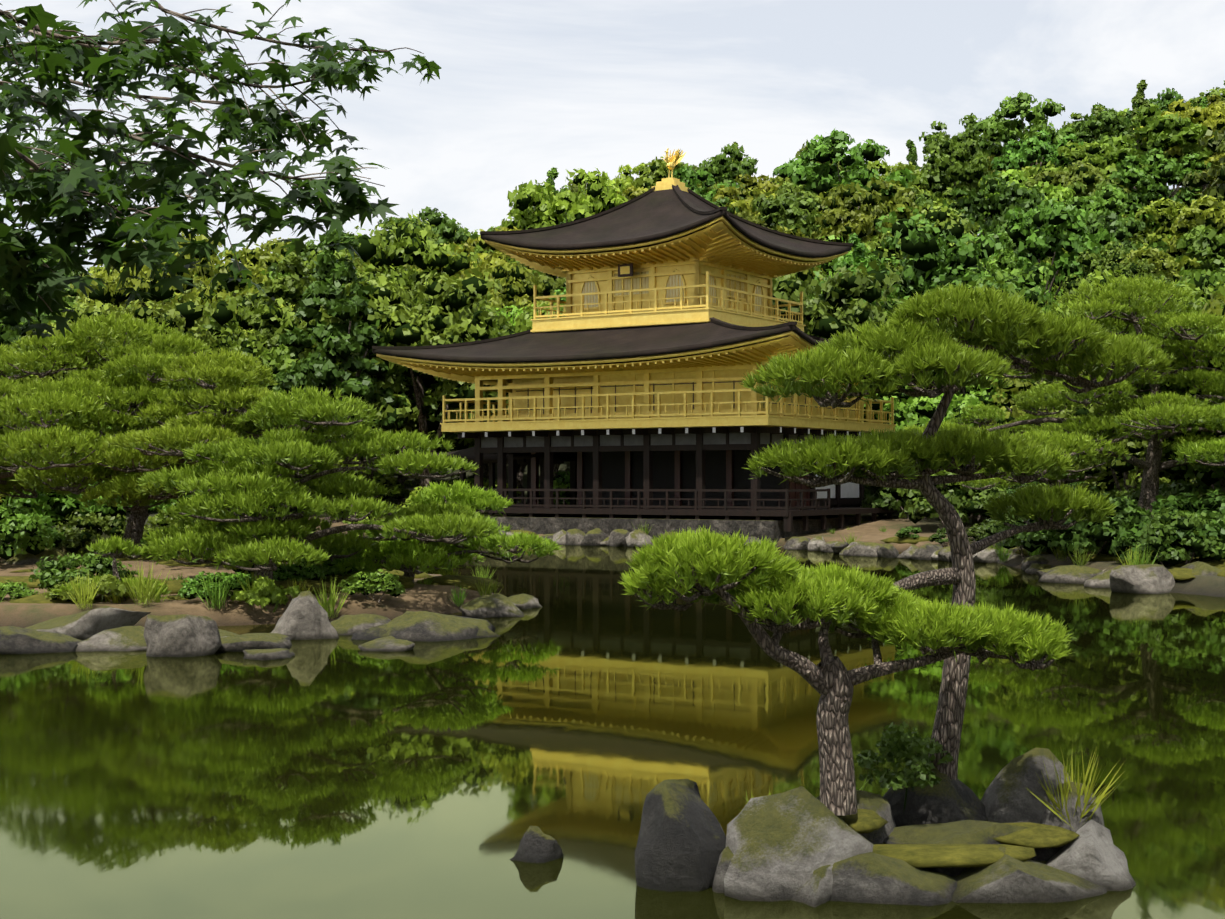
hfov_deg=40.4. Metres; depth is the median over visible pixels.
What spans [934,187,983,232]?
forest tree
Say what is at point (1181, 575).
ground cover
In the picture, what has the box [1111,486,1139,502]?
shrub
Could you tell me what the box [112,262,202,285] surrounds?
forest tree
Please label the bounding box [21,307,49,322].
forest tree
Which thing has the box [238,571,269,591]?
ground cover
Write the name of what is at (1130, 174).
forest tree
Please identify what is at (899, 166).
forest tree
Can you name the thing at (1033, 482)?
shrub
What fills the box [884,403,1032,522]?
pine tree
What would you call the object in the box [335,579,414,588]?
ground cover
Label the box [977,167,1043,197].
forest tree
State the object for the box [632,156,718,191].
forest tree
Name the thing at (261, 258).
forest tree
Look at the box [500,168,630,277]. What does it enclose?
forest tree
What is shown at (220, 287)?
forest tree
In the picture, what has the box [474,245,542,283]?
forest tree
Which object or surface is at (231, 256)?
forest tree
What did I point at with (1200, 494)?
shrub
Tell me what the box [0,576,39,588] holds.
ground cover
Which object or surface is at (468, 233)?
forest tree
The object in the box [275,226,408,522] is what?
tree
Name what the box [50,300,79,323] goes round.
forest tree
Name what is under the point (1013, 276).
forest tree
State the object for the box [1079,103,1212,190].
forest tree
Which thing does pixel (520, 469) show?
forest tree
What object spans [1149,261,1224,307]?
forest tree
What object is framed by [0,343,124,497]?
peninsula pine
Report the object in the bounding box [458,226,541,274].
forest tree
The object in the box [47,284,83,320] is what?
forest tree
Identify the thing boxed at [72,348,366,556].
pine
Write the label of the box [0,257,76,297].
forest tree
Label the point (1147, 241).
forest tree
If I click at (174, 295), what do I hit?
forest tree
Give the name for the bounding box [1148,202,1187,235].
forest tree
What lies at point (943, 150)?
forest tree
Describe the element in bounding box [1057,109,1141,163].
forest tree
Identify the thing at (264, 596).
shore bush
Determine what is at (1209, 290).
tree
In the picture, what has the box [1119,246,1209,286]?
forest tree
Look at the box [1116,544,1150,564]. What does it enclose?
ground cover
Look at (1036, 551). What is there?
ground cover
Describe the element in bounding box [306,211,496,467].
forest tree
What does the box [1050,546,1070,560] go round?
ground cover
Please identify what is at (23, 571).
ground cover
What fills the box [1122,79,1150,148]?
forest tree
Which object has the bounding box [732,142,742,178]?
forest tree
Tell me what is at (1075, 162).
forest tree
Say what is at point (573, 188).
forest tree
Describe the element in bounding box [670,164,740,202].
forest tree
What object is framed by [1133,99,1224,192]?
forest tree
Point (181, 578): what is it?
ground cover
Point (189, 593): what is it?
shrub
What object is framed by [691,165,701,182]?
forest tree
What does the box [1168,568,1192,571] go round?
ground cover
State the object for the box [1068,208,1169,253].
forest tree
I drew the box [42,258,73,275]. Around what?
forest tree
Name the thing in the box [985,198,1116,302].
forest tree
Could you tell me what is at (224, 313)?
forest tree
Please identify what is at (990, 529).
shrub
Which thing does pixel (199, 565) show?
ground cover
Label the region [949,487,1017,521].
shrub
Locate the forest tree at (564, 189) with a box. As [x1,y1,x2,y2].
[560,184,622,193]
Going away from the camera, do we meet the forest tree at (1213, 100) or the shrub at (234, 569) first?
the shrub at (234, 569)
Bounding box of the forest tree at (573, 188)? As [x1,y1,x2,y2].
[567,180,632,221]
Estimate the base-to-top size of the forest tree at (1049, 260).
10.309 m
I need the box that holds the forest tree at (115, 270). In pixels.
[49,262,126,322]
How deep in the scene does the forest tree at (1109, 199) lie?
154.03 m
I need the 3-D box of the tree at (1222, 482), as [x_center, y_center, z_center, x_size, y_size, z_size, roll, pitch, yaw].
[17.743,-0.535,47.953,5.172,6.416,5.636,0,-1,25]
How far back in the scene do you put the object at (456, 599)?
27.64 m
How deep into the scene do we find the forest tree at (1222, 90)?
215.75 m
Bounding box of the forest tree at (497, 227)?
[487,218,517,230]
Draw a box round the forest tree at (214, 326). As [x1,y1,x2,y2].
[60,303,241,505]
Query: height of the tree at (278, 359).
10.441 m
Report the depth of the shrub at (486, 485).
69.97 m
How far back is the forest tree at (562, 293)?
97.31 m
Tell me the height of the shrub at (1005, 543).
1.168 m
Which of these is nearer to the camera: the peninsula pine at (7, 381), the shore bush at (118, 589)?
the shore bush at (118, 589)
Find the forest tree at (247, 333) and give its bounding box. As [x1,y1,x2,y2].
[206,304,341,362]
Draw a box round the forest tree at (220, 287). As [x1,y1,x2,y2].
[184,268,230,302]
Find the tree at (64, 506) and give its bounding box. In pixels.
[2,422,190,555]
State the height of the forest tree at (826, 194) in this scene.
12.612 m
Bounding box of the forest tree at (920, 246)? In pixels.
[811,206,1051,401]
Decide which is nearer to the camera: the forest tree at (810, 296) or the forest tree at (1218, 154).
the forest tree at (810, 296)
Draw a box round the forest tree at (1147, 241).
[1086,221,1153,246]
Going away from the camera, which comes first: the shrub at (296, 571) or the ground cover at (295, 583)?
the ground cover at (295, 583)
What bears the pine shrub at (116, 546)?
on the terrain at (414, 598)
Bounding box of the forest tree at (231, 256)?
[192,247,241,277]
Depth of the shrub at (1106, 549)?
38.96 m
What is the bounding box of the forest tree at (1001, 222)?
[978,204,1067,263]
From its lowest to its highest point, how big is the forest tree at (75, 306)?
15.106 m
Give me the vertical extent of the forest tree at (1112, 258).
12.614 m
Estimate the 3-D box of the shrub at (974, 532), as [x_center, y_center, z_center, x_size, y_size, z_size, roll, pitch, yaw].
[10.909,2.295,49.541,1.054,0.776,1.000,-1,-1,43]
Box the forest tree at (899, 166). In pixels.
[857,161,948,204]
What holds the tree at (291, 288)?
on the terrain at (414, 598)
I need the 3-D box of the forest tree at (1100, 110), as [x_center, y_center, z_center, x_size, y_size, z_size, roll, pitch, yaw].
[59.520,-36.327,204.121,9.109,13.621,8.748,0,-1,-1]
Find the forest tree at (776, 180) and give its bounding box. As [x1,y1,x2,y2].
[766,175,791,185]
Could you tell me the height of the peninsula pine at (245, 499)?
3.671 m
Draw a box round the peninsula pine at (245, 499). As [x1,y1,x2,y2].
[136,385,499,580]
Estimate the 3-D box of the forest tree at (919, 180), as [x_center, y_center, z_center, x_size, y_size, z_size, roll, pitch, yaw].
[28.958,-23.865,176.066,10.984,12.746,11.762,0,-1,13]
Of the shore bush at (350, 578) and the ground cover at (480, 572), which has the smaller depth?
the shore bush at (350, 578)
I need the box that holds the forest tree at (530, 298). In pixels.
[440,253,544,306]
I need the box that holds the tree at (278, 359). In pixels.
[253,304,461,481]
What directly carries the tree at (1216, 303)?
on the terrain at (414, 598)
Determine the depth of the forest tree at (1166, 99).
193.90 m
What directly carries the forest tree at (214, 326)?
on the terrain at (414, 598)
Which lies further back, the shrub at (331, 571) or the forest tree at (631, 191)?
the forest tree at (631, 191)
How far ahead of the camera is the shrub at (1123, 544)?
36.55 m
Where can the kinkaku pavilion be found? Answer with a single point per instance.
(633, 401)
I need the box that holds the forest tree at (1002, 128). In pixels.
[973,90,1076,166]
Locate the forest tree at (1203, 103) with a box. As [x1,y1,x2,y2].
[1199,96,1207,190]
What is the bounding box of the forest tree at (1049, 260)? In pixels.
[1040,248,1086,294]
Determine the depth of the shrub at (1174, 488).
40.83 m
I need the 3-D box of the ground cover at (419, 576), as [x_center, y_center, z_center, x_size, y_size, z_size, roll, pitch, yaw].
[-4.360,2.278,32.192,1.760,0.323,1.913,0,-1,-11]
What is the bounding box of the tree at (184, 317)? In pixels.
[20,292,218,513]
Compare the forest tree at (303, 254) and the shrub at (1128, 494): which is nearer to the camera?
the shrub at (1128, 494)
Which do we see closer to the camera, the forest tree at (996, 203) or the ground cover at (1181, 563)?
the ground cover at (1181, 563)
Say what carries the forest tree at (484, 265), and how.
on the terrain at (414, 598)
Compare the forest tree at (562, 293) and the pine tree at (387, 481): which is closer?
the pine tree at (387, 481)
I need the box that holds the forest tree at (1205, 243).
[1174,225,1224,279]
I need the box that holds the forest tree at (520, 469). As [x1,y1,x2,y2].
[453,392,526,501]
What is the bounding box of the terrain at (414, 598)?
[0,184,1224,627]
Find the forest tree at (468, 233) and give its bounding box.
[456,222,479,236]
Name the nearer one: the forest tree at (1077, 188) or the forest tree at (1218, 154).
the forest tree at (1077, 188)
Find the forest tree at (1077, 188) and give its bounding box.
[1062,180,1128,216]
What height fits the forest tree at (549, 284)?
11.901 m
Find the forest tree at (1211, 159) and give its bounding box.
[1178,154,1222,198]
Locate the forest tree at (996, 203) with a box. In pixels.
[942,172,1045,248]
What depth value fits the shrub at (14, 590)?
25.66 m
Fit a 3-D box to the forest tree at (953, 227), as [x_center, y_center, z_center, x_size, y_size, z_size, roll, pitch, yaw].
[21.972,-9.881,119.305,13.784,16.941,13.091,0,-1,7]
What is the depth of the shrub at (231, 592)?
26.56 m
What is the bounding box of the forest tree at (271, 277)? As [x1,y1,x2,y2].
[260,270,347,308]
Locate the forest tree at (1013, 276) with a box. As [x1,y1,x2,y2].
[961,259,1060,312]
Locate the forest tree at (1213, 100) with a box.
[1206,95,1224,132]
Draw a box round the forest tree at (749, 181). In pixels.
[712,174,799,216]
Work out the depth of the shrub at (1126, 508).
38.15 m
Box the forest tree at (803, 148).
[784,140,847,185]
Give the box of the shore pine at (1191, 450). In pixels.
[1169,402,1224,466]
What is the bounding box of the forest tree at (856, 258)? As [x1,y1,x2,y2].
[838,233,903,396]
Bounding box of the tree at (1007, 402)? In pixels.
[974,365,1083,473]
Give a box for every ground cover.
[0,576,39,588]
[9,593,110,603]
[10,569,38,572]
[66,570,101,608]
[105,594,122,602]
[112,579,198,593]
[117,558,141,560]
[122,558,170,604]
[125,554,172,559]
[151,586,170,602]
[153,555,225,565]
[161,596,194,599]
[173,572,191,579]
[175,561,217,566]
[194,568,235,608]
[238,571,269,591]
[239,578,341,594]
[287,578,314,598]
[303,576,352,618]
[320,574,413,583]
[322,572,363,578]
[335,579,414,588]
[380,569,432,578]
[416,575,502,590]
[418,577,433,584]
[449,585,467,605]
[471,564,495,578]
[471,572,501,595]
[510,530,536,534]
[634,520,650,534]
[838,531,859,543]
[880,536,929,543]
[995,545,1012,562]
[1015,549,1056,555]
[1026,546,1042,555]
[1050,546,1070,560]
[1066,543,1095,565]
[1072,554,1120,560]
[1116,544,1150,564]
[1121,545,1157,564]
[1164,558,1201,566]
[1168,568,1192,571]
[1169,571,1195,580]
[1201,559,1224,566]
[1217,567,1224,576]
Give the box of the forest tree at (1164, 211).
[1122,198,1214,245]
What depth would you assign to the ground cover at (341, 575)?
28.84 m
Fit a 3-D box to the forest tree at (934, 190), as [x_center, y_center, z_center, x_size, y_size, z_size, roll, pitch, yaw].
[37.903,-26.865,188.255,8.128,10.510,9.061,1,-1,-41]
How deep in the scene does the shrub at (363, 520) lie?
64.52 m
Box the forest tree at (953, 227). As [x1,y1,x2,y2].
[863,201,1005,287]
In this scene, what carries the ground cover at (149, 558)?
on the terrain at (414, 598)
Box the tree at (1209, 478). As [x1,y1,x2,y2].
[1142,327,1224,485]
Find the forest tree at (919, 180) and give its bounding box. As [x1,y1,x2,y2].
[835,172,937,203]
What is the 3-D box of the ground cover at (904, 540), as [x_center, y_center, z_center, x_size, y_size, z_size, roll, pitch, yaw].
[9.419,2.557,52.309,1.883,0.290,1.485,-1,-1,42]
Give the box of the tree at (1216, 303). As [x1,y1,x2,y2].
[1201,288,1224,316]
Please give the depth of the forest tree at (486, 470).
101.11 m
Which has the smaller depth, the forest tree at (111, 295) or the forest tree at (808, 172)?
the forest tree at (111, 295)
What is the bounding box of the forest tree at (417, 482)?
[415,432,454,489]
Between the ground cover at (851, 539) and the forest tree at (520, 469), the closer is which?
the ground cover at (851, 539)
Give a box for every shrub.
[0,494,42,505]
[0,500,54,561]
[0,580,38,599]
[1,489,88,507]
[1,511,72,547]
[29,550,139,591]
[45,578,106,600]
[49,535,171,600]
[55,507,127,553]
[141,513,234,555]
[177,571,254,601]
[213,573,254,597]
[223,557,304,574]
[273,559,326,580]
[295,552,358,576]
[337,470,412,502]
[337,569,405,601]
[342,511,390,523]
[397,487,449,517]
[444,474,521,513]
[483,482,521,514]
[539,470,569,484]
[539,480,569,504]
[539,483,569,504]
[860,461,959,518]
[864,476,902,513]
[864,478,922,500]
[895,526,921,538]
[896,472,1010,527]
[928,528,948,545]
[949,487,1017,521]
[966,524,986,541]
[977,506,1022,546]
[996,523,1054,559]
[1005,486,1151,559]
[1009,473,1085,489]
[1034,485,1117,557]
[1063,481,1083,488]
[1088,527,1138,553]
[1109,518,1192,563]
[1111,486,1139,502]
[1114,489,1224,558]
[1127,506,1224,566]
[1131,479,1224,517]
[1158,488,1224,547]
[1205,507,1224,542]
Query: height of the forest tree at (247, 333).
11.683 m
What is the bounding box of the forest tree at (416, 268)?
[389,266,501,316]
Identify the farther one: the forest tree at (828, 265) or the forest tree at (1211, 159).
the forest tree at (1211, 159)
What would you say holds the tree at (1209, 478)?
on the terrain at (414, 598)
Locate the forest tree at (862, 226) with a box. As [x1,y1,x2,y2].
[804,196,892,251]
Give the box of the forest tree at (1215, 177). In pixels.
[1199,153,1224,186]
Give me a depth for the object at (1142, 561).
34.11 m
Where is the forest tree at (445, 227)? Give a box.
[370,206,478,273]
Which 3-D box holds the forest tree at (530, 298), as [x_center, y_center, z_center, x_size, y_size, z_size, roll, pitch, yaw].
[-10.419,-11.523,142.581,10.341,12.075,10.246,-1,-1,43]
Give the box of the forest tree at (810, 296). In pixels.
[798,281,899,300]
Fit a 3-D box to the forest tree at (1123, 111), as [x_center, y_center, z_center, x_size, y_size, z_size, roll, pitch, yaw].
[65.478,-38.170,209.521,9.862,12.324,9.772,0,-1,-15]
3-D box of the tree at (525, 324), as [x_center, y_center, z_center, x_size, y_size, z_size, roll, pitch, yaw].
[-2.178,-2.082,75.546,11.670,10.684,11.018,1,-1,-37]
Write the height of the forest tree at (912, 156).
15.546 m
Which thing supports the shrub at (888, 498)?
on the terrain at (414, 598)
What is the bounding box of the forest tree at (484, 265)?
[410,229,531,304]
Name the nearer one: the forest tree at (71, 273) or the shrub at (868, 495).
the shrub at (868, 495)
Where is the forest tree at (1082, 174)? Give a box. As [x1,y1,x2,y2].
[1027,160,1130,200]
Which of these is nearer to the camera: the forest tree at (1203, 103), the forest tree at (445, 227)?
the forest tree at (445, 227)
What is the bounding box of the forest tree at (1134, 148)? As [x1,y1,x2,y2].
[1076,144,1146,190]
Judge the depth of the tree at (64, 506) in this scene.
41.71 m
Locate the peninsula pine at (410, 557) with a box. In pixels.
[306,480,561,582]
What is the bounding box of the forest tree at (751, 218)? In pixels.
[735,208,766,226]
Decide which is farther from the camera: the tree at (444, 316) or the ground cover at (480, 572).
the tree at (444, 316)
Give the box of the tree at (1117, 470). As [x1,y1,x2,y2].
[1048,375,1197,493]
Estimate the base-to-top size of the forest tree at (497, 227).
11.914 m
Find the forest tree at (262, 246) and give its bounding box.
[260,237,306,254]
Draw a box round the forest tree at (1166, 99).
[1123,87,1198,141]
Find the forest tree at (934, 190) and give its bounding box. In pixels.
[927,187,969,209]
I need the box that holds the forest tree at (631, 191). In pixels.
[614,185,647,200]
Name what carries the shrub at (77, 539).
on the terrain at (414, 598)
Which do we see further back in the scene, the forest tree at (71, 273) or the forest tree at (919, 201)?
the forest tree at (71, 273)
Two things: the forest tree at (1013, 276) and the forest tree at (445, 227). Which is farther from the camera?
the forest tree at (445, 227)
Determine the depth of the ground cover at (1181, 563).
35.82 m
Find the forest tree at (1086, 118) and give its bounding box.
[1067,102,1118,123]
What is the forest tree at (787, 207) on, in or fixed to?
on the terrain at (414, 598)
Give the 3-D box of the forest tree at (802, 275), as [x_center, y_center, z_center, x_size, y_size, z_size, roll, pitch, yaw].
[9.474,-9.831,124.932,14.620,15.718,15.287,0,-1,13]
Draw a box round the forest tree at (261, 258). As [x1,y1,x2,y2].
[238,238,306,278]
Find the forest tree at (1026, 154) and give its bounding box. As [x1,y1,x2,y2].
[991,129,1083,175]
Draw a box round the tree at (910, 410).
[864,371,1024,431]
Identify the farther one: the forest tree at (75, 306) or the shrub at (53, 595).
the forest tree at (75, 306)
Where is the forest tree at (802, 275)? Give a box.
[768,224,825,301]
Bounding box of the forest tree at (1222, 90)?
[1217,88,1224,100]
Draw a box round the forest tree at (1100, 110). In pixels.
[1062,105,1125,141]
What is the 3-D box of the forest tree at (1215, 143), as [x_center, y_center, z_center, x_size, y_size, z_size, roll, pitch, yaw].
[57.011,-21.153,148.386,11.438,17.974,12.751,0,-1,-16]
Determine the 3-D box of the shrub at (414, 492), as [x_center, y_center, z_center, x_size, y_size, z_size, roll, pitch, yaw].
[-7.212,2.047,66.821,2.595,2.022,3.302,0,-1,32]
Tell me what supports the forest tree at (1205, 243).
on the terrain at (414, 598)
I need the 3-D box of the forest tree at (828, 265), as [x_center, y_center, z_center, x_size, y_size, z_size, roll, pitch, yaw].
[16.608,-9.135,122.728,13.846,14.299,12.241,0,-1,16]
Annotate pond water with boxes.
[0,534,1224,918]
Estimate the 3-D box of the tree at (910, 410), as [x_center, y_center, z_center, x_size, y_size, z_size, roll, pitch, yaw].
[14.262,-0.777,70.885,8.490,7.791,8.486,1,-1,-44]
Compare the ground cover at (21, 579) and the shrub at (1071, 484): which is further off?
the shrub at (1071, 484)
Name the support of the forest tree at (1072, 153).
on the terrain at (414, 598)
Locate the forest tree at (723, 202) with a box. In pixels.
[692,190,738,213]
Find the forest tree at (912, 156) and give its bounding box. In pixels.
[906,139,919,170]
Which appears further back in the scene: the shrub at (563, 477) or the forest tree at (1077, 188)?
the forest tree at (1077, 188)
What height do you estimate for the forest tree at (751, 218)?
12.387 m
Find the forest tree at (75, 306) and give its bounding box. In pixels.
[56,267,143,322]
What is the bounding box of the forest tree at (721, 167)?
[694,143,757,185]
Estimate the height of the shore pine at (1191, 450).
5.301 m
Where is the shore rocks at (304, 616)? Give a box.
[0,527,1221,659]
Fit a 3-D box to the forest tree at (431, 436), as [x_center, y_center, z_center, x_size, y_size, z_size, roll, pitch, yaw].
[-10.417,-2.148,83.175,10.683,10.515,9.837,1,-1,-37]
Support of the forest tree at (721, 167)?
on the terrain at (414, 598)
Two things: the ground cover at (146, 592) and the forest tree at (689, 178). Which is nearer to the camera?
the ground cover at (146, 592)
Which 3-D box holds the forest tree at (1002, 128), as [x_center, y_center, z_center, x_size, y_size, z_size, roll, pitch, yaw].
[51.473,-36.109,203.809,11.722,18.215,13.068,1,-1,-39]
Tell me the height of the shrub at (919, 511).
2.695 m
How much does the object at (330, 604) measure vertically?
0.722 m
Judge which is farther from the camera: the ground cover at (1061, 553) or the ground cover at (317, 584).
the ground cover at (1061, 553)
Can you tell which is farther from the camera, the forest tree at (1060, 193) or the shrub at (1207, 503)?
the forest tree at (1060, 193)
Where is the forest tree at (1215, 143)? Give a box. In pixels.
[1182,128,1224,222]
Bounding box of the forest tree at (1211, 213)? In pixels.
[1162,194,1224,259]
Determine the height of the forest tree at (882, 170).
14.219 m
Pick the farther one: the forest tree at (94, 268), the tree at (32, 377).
the forest tree at (94, 268)
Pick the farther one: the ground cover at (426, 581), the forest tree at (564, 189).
the forest tree at (564, 189)
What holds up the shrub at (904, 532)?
on the terrain at (414, 598)
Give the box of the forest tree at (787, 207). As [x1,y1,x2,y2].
[752,192,830,239]
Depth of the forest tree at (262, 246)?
203.96 m
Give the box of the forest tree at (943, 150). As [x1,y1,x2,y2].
[908,131,990,200]
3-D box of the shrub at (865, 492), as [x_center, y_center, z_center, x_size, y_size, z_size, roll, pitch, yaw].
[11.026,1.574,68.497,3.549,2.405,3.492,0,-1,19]
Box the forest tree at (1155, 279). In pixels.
[1143,273,1206,300]
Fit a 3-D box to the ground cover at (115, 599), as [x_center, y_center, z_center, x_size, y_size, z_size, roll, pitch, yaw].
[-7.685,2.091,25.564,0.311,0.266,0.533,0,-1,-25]
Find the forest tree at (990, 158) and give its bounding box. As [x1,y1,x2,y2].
[986,148,1042,177]
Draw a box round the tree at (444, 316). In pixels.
[292,267,508,488]
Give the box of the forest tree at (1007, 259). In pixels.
[990,231,1018,277]
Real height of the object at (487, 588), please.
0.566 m
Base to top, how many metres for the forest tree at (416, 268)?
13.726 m
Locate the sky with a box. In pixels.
[0,0,1224,274]
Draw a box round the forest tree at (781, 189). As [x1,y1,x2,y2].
[746,181,831,230]
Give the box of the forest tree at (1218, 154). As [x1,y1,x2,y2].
[1176,136,1221,192]
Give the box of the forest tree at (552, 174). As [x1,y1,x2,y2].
[542,167,565,223]
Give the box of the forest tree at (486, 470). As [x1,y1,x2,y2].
[484,309,488,478]
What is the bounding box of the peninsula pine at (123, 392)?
[0,310,341,553]
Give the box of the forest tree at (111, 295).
[75,228,267,320]
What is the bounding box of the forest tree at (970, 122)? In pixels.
[919,113,1018,235]
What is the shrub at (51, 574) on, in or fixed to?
on the terrain at (414, 598)
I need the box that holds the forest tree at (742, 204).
[728,186,777,218]
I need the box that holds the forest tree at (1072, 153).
[1024,141,1120,194]
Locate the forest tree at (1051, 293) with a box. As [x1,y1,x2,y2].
[1041,280,1063,302]
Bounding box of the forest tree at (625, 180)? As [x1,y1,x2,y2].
[609,163,700,195]
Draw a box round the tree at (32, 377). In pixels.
[0,346,60,434]
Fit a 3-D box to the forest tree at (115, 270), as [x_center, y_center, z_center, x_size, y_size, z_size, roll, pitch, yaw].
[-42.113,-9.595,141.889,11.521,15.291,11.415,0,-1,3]
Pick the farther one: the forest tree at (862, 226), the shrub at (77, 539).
the forest tree at (862, 226)
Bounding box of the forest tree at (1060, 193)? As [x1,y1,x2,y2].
[976,169,1075,248]
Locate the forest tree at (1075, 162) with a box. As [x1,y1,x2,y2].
[1051,129,1108,168]
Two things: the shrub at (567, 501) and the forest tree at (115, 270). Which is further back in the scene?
the forest tree at (115, 270)
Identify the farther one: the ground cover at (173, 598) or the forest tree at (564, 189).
the forest tree at (564, 189)
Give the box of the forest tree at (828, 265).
[791,235,874,283]
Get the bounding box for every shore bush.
[60,574,135,602]
[139,527,173,557]
[230,575,300,611]
[341,573,376,587]
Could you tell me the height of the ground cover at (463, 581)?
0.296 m
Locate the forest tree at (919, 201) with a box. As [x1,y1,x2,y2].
[912,194,947,225]
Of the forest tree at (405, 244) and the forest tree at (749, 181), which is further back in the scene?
the forest tree at (749, 181)
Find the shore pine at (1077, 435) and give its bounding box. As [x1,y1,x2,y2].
[895,274,1224,517]
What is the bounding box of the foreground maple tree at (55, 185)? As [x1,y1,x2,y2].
[0,0,440,338]
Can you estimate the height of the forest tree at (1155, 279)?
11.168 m
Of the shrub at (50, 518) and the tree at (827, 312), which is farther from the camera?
the tree at (827, 312)
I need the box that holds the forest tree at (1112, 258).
[1059,241,1167,301]
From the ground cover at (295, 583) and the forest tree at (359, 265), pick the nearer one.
the ground cover at (295, 583)
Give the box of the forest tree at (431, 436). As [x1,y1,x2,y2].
[336,327,461,506]
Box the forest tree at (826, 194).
[810,185,858,210]
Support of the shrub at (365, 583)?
on the terrain at (414, 598)
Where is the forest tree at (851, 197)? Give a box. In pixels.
[816,177,922,233]
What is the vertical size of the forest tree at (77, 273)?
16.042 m
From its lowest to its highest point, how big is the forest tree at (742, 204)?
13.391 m
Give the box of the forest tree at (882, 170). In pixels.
[868,159,909,176]
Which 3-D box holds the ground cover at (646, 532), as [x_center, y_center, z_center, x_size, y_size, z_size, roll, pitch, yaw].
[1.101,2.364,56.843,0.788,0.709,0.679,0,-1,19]
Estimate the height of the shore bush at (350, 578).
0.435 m
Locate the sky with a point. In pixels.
(524, 89)
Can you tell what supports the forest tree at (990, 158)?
on the terrain at (414, 598)
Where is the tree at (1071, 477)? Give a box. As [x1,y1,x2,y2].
[949,366,1198,491]
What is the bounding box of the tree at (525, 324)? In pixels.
[424,301,565,477]
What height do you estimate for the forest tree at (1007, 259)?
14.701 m
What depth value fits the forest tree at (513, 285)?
118.29 m
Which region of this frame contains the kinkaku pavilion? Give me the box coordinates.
[372,148,905,544]
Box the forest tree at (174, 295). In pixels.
[164,292,220,303]
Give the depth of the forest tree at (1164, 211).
151.70 m
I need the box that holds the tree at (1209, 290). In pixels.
[994,269,1224,377]
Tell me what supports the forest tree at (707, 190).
on the terrain at (414, 598)
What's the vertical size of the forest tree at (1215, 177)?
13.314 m
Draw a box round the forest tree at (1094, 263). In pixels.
[1085,259,1101,300]
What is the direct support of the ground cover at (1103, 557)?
on the terrain at (414, 598)
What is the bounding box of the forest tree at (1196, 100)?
[1185,87,1224,105]
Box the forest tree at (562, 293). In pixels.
[549,287,565,308]
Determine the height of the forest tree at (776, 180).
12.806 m
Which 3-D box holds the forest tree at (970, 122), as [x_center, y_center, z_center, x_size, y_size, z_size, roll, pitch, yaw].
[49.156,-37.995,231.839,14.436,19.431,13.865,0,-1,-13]
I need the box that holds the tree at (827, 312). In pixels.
[772,260,918,423]
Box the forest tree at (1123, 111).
[1112,108,1128,116]
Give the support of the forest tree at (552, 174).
on the terrain at (414, 598)
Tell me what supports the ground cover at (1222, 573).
on the terrain at (414, 598)
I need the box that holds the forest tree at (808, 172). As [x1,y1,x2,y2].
[772,127,916,209]
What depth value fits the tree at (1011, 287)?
74.01 m
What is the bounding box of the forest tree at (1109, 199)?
[1066,184,1161,231]
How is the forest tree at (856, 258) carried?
on the terrain at (414, 598)
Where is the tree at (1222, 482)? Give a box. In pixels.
[1143,331,1224,490]
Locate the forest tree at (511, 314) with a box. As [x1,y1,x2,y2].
[488,303,543,326]
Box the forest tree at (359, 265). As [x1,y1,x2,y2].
[336,243,407,276]
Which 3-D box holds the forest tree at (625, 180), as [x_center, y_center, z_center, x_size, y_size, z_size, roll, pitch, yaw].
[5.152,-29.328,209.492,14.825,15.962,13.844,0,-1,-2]
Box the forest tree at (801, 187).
[796,184,808,195]
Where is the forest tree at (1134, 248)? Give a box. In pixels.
[1099,236,1166,272]
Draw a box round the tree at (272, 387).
[195,354,294,432]
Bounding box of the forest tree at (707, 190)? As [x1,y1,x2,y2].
[704,187,750,200]
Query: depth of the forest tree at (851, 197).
160.06 m
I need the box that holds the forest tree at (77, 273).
[46,258,89,276]
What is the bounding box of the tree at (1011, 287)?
[846,271,1025,426]
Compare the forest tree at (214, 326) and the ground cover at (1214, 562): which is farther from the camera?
the forest tree at (214, 326)
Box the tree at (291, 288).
[247,249,313,508]
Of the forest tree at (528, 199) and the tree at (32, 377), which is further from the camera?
the forest tree at (528, 199)
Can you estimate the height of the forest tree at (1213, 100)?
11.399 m
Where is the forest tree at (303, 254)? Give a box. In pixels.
[266,232,369,280]
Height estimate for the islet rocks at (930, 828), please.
4.350 m
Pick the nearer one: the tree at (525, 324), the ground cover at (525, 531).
the ground cover at (525, 531)
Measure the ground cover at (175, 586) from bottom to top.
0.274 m
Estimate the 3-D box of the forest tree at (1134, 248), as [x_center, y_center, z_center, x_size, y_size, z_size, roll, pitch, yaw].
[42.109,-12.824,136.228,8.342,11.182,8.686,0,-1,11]
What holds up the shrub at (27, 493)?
on the terrain at (414, 598)
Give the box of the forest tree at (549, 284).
[512,262,565,304]
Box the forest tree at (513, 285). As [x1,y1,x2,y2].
[460,255,564,312]
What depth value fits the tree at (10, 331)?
80.43 m
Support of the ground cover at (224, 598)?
on the terrain at (414, 598)
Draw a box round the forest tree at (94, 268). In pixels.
[89,264,132,275]
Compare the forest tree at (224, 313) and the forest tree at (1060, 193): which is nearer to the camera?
the forest tree at (224, 313)
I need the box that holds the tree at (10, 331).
[0,288,48,376]
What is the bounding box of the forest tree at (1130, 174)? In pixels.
[1109,147,1210,226]
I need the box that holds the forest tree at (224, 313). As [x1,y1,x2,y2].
[194,280,301,382]

